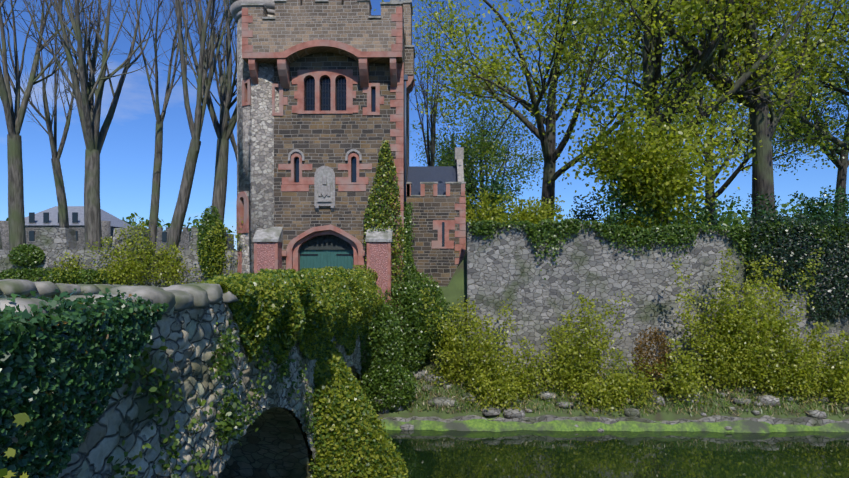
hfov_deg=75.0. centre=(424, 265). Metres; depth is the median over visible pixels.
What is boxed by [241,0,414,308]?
stone trim
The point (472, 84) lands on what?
tree foliage
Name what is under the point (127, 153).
sky
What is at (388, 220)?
tower ivy
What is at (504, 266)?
curtain wall
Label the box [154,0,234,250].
pollard tree
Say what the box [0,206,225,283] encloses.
bushes
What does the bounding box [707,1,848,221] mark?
tree foliage
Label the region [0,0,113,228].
pollard tree
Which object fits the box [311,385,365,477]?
bridge cutwater
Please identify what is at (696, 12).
tree foliage
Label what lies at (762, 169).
tree
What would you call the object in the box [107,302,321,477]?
bridge face weeds
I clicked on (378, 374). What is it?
bush
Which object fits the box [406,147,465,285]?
gate wing
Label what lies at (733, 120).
tree foliage
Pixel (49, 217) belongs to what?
castle house
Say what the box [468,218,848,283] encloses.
wall ivy
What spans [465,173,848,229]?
wall bushes
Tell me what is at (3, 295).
bridge body
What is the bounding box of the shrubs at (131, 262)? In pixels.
[34,216,245,286]
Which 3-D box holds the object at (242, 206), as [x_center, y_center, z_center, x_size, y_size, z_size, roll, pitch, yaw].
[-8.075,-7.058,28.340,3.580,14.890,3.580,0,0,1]
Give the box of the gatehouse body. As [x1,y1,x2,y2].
[274,30,408,328]
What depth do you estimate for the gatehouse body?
27.02 m
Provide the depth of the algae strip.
23.57 m
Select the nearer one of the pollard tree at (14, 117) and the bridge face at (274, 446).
the bridge face at (274, 446)
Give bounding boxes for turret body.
[237,14,278,274]
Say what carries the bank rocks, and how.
on the terrain at (454, 289)
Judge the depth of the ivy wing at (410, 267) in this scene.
27.41 m
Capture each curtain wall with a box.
[0,227,238,286]
[466,222,848,368]
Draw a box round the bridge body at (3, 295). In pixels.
[0,292,357,465]
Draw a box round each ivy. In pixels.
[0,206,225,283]
[0,288,168,477]
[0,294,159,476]
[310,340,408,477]
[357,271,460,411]
[363,139,405,310]
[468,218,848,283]
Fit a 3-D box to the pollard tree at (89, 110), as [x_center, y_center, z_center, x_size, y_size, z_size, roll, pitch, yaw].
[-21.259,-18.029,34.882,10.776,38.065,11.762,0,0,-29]
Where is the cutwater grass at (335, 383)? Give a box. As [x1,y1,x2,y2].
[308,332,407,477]
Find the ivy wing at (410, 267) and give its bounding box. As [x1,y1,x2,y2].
[403,202,421,358]
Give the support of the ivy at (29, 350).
on the bridge face at (274, 446)
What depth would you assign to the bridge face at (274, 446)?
8.02 m
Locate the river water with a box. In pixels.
[386,430,848,477]
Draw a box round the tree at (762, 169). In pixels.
[583,0,848,223]
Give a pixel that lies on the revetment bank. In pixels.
(810, 421)
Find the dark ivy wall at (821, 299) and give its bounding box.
[746,213,848,321]
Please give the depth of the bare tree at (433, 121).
47.62 m
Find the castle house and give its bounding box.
[0,206,233,250]
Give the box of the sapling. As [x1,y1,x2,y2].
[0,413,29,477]
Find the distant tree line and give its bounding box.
[6,198,847,249]
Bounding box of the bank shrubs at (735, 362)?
[419,247,848,418]
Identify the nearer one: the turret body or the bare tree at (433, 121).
the turret body
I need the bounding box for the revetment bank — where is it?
[378,414,848,426]
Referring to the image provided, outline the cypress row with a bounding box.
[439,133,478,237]
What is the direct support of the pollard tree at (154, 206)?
on the terrain at (454, 289)
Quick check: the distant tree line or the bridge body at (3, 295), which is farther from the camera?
the distant tree line
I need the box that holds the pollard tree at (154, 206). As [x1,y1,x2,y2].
[50,0,224,250]
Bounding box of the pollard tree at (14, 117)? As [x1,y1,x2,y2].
[0,0,126,249]
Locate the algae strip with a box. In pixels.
[381,418,848,432]
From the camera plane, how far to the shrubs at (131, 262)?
27.03 m
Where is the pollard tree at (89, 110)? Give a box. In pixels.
[3,0,177,249]
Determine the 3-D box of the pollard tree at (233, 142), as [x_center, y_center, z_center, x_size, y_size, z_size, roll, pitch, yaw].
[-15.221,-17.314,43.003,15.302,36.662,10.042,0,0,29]
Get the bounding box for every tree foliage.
[374,0,830,219]
[409,39,575,214]
[509,0,848,226]
[548,63,770,230]
[590,1,848,224]
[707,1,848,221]
[713,0,848,168]
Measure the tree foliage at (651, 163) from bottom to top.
10.441 m
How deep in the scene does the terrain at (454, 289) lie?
24.64 m
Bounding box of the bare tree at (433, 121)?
[409,0,471,165]
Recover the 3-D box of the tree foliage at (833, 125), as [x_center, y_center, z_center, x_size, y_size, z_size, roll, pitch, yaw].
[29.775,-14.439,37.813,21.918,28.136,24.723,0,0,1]
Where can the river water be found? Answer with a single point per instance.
(570, 454)
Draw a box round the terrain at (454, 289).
[366,253,848,420]
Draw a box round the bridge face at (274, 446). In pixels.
[57,298,366,477]
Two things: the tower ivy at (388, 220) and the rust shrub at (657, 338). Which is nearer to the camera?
the rust shrub at (657, 338)
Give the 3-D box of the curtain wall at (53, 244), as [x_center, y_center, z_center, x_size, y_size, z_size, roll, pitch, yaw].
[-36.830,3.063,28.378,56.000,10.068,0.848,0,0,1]
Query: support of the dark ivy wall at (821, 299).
attached to the curtain wall at (504, 266)
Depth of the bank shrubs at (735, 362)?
25.05 m
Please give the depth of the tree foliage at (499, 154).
60.55 m
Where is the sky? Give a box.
[0,0,848,249]
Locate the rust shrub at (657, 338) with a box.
[631,327,671,383]
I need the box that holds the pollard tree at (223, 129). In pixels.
[179,0,236,223]
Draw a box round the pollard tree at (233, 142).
[154,0,236,160]
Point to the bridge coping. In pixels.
(187, 296)
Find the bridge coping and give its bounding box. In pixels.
[0,274,352,313]
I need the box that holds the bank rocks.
[373,366,848,430]

